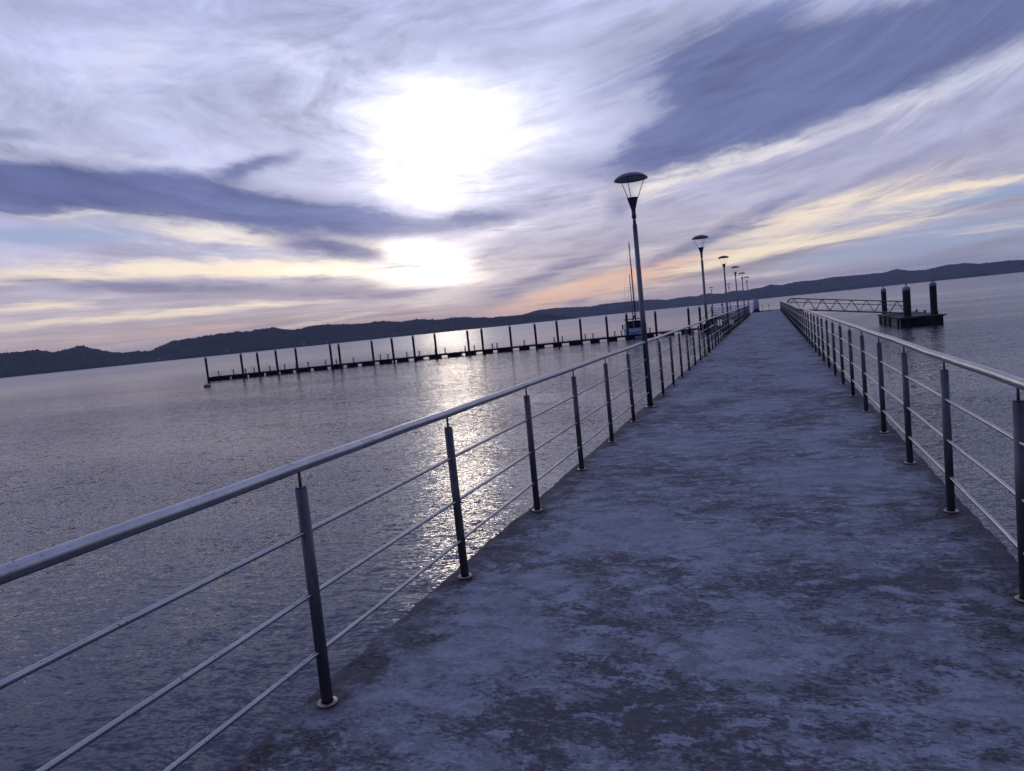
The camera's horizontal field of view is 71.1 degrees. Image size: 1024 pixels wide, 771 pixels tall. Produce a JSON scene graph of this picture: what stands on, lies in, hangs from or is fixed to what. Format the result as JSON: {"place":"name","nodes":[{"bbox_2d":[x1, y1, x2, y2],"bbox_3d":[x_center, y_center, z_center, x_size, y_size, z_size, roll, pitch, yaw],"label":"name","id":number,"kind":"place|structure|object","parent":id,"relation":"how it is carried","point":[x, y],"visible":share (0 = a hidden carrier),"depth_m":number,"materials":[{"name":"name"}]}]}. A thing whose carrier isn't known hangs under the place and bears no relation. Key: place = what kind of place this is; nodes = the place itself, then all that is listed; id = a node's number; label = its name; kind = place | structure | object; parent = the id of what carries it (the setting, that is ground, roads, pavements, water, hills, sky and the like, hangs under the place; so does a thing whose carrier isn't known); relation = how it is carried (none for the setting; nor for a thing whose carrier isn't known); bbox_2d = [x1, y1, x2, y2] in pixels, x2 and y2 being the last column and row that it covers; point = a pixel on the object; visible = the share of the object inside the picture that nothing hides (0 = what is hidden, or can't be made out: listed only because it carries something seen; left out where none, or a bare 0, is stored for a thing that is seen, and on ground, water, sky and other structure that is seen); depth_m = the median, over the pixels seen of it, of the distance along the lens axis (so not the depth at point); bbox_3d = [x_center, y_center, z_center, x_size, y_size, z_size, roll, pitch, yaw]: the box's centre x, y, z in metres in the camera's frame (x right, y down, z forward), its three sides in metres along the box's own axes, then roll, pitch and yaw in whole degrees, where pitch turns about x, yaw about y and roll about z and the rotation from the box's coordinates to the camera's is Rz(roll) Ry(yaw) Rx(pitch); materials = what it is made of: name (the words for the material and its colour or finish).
{"place":"outdoors","nodes":[
{"label":"outdoors","id":0,"kind":"place"},
{"bbox_2d":[0,314,578,377],"bbox_3d":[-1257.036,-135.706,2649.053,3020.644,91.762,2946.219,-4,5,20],"label":"hills","id":1,"kind":"structure","parent":0,"point":[26,362],"depth_m":2245.00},
{"bbox_2d":[0,272,1023,770],"bbox_3d":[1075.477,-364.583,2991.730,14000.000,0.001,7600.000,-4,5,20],"label":"water","id":2,"kind":"structure","parent":0,"point":[86,452],"depth_m":20.54,"materials":[{"name":"grey liquid"}]},
{"bbox_2d":[204,357,209,381],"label":"mooring pile","id":3,"kind":"object","parent":2,"relation":"in","point":[206,366],"visible":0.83,"depth_m":109.38,"materials":[{"name":"black metal"}]},
{"bbox_2d":[239,353,244,377],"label":"mooring pile","id":4,"kind":"object","parent":2,"relation":"in","point":[241,362],"visible":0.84,"depth_m":108.84,"materials":[{"name":"black metal"}]},
{"bbox_2d":[256,352,260,375],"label":"mooring pile","id":5,"kind":"object","parent":2,"relation":"in","point":[258,365],"visible":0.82,"depth_m":108.60,"materials":[{"name":"black metal"}]},
{"bbox_2d":[274,350,278,374],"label":"mooring pile","id":6,"kind":"object","parent":2,"relation":"in","point":[276,359],"visible":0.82,"depth_m":108.32,"materials":[{"name":"black metal"}]},
{"bbox_2d":[294,347,298,372],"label":"mooring pile","id":7,"kind":"object","parent":2,"relation":"in","point":[296,358],"visible":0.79,"depth_m":108.07,"materials":[{"name":"black metal"}]},
{"bbox_2d":[329,343,333,368],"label":"mooring pile","id":8,"kind":"object","parent":2,"relation":"in","point":[331,358],"visible":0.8,"depth_m":107.58,"materials":[{"name":"black metal"}]},
{"bbox_2d":[337,343,341,367],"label":"mooring pile","id":9,"kind":"object","parent":2,"relation":"in","point":[339,353],"visible":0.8,"depth_m":107.45,"materials":[{"name":"black metal"}]},
{"bbox_2d":[370,340,374,364],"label":"mooring pile","id":10,"kind":"object","parent":2,"relation":"in","point":[372,350],"visible":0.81,"depth_m":106.99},
{"bbox_2d":[390,337,394,362],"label":"mooring pile","id":11,"kind":"object","parent":2,"relation":"in","point":[392,347],"visible":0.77,"depth_m":106.71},
{"bbox_2d":[411,335,415,360],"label":"mooring pile","id":12,"kind":"object","parent":2,"relation":"in","point":[413,344],"visible":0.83,"depth_m":106.41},
{"bbox_2d":[433,333,437,358],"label":"mooring pile","id":13,"kind":"object","parent":2,"relation":"in","point":[435,343],"visible":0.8,"depth_m":106.11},
{"bbox_2d":[466,330,470,354],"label":"mooring pile","id":14,"kind":"object","parent":2,"relation":"in","point":[468,344],"visible":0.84,"depth_m":105.65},
{"bbox_2d":[209,324,732,380],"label":"floating dock","id":15,"kind":"object","parent":2,"relation":"on","point":[405,359],"visible":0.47,"depth_m":106.86,"materials":[{"name":"black wood"}]},
{"bbox_2d":[701,309,722,327],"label":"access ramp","id":16,"kind":"structure","parent":15,"relation":"on","point":[709,320],"depth_m":100.94,"materials":[{"name":"metal"}]},
{"bbox_2d":[480,328,484,353],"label":"mooring pile","id":17,"kind":"object","parent":2,"relation":"in","point":[482,340],"visible":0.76,"depth_m":105.47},
{"bbox_2d":[508,325,512,350],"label":"mooring pile","id":18,"kind":"object","parent":2,"relation":"in","point":[510,336],"visible":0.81,"depth_m":105.10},
{"bbox_2d":[533,323,537,348],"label":"mooring pile","id":19,"kind":"object","parent":2,"relation":"in","point":[535,334],"visible":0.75,"depth_m":104.77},
{"bbox_2d":[555,320,559,346],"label":"mooring pile","id":20,"kind":"object","parent":2,"relation":"in","point":[557,332],"visible":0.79,"depth_m":104.45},
{"bbox_2d":[579,318,582,343],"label":"mooring pile","id":21,"kind":"object","parent":2,"relation":"in","point":[580,328],"visible":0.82,"depth_m":104.13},
{"bbox_2d":[605,316,608,341],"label":"mooring pile","id":22,"kind":"object","parent":2,"relation":"in","point":[606,323],"visible":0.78,"depth_m":103.81,"materials":[{"name":"black metal"}]},
{"bbox_2d":[229,310,1023,770],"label":"pier","id":23,"kind":"structure","parent":2,"relation":"in","point":[747,544],"depth_m":3.54,"materials":[{"name":"concrete"}]},
{"bbox_2d":[0,305,748,770],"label":"railing","id":24,"kind":"object","parent":23,"relation":"on","point":[60,553],"visible":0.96,"depth_m":3.05,"materials":[{"name":"metal"}]},
{"bbox_2d":[614,172,655,407],"bbox_3d":[2.037,-1.490,11.361,0.528,3.698,0.528,-4,5,20],"label":"street lamp","id":25,"kind":"object","parent":23,"relation":"on","point":[629,177],"visible":1,"depth_m":11.33,"materials":[{"name":"metal"}]},
{"bbox_2d":[692,235,711,352],"bbox_3d":[6.068,-2.873,22.578,0.528,3.698,0.528,-7,5,-8],"label":"street lamp","id":26,"kind":"object","parent":23,"relation":"on","point":[697,237],"visible":1,"depth_m":22.55,"materials":[{"name":"metal"}]},
{"bbox_2d":[718,256,729,334],"bbox_3d":[10.100,-4.255,33.796,0.528,3.698,0.528,-10,7,-43],"label":"street lamp","id":27,"kind":"object","parent":23,"relation":"on","point":[721,257],"visible":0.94,"depth_m":33.76,"materials":[{"name":"metal"}]},
{"bbox_2d":[731,266,739,324],"bbox_3d":[14.131,-5.637,45.014,0.528,3.698,0.528,-5,5,9],"label":"street lamp","id":28,"kind":"object","parent":23,"relation":"on","point":[737,267],"visible":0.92,"depth_m":44.98,"materials":[{"name":"metal"}]},
{"bbox_2d":[739,272,745,319],"bbox_3d":[18.163,-7.019,56.232,0.528,3.698,0.528,-8,5,-25],"label":"street lamp","id":29,"kind":"object","parent":23,"relation":"on","point":[743,292],"visible":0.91,"depth_m":56.18,"materials":[{"name":"metal"}]},
{"bbox_2d":[744,276,749,315],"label":"street lamp","id":30,"kind":"object","parent":23,"relation":"on","point":[747,292],"visible":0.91,"depth_m":67.40,"materials":[{"name":"metal"}]},
{"bbox_2d":[753,299,759,312],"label":"covered cabinet","id":31,"kind":"object","parent":23,"relation":"on","point":[756,305],"visible":0.98,"depth_m":81.81,"materials":[{"name":"fabric"}]},
{"bbox_2d":[780,301,1023,603],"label":"railing","id":32,"kind":"object","parent":23,"relation":"on","point":[792,314],"visible":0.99,"depth_m":4.78,"materials":[{"name":"metal"}]},
{"bbox_2d":[625,313,628,339],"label":"mooring pile","id":33,"kind":"object","parent":2,"relation":"in","point":[626,319],"visible":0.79,"depth_m":103.54,"materials":[{"name":"black metal"}]},
{"bbox_2d":[622,239,646,337],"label":"sailboat","id":34,"kind":"object","parent":2,"relation":"on","point":[634,327],"visible":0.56,"depth_m":108.15,"materials":[{"name":"white"}]},
{"bbox_2d":[654,311,657,336],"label":"mooring pile","id":35,"kind":"object","parent":2,"relation":"in","point":[655,320],"visible":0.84,"depth_m":103.16,"materials":[{"name":"black metal"}]},
{"bbox_2d":[687,308,690,333],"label":"mooring pile","id":36,"kind":"object","parent":2,"relation":"in","point":[688,316],"visible":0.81,"depth_m":102.73,"materials":[{"name":"black metal"}]},
{"bbox_2d":[698,306,701,331],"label":"mooring pile","id":37,"kind":"object","parent":2,"relation":"in","point":[699,312],"visible":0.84,"depth_m":102.57,"materials":[{"name":"black metal"}]},
{"bbox_2d":[711,312,751,332],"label":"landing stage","id":38,"kind":"object","parent":2,"relation":"in","point":[715,318],"visible":0.12,"depth_m":93.04,"materials":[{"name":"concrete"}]},
{"bbox_2d":[712,304,742,313],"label":"fence","id":39,"kind":"object","parent":38,"relation":"on","point":[719,311],"visible":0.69,"depth_m":90.95,"materials":[{"name":"grey metal"}]},
{"bbox_2d":[728,303,753,312],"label":"fence","id":40,"kind":"object","parent":38,"relation":"on","point":[751,310],"visible":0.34,"depth_m":86.69,"materials":[{"name":"grey metal"}]},
{"bbox_2d":[881,286,886,313],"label":"mooring pile","id":41,"kind":"object","parent":2,"relation":"in","point":[883,296],"visible":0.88,"depth_m":82.28,"materials":[{"name":"black metal"}]},
{"bbox_2d":[902,284,911,316],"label":"mooring pile","id":42,"kind":"object","parent":2,"relation":"in","point":[906,296],"visible":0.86,"depth_m":66.02,"materials":[{"name":"black metal"}]},
{"bbox_2d":[877,309,945,327],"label":"floating platform","id":43,"kind":"structure","parent":2,"relation":"on","point":[917,318],"depth_m":65.68,"materials":[{"name":"concrete"}]},
{"bbox_2d":[929,279,937,313],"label":"mooring pile","id":44,"kind":"object","parent":2,"relation":"in","point":[933,296],"visible":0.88,"depth_m":66.08,"materials":[{"name":"black metal"}]},
{"bbox_2d":[0,0,1023,352],"label":"sky","id":45,"kind":"structure","parent":0,"point":[171,170],"materials":[{"name":"blue"}]},
{"bbox_2d":[501,260,1023,317],"bbox_3d":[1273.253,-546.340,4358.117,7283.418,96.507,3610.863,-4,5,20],"label":"hills","id":46,"kind":"structure","parent":0,"point":[900,276],"depth_m":3649.07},
{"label":"landing bracket","id":47,"kind":"object","parent":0,"visible":0},
{"bbox_2d":[787,298,902,313],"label":"gangway","id":48,"kind":"object","parent":47,"relation":"on","point":[845,310],"visible":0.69,"depth_m":74.99,"materials":[{"name":"metal"}]}
]}

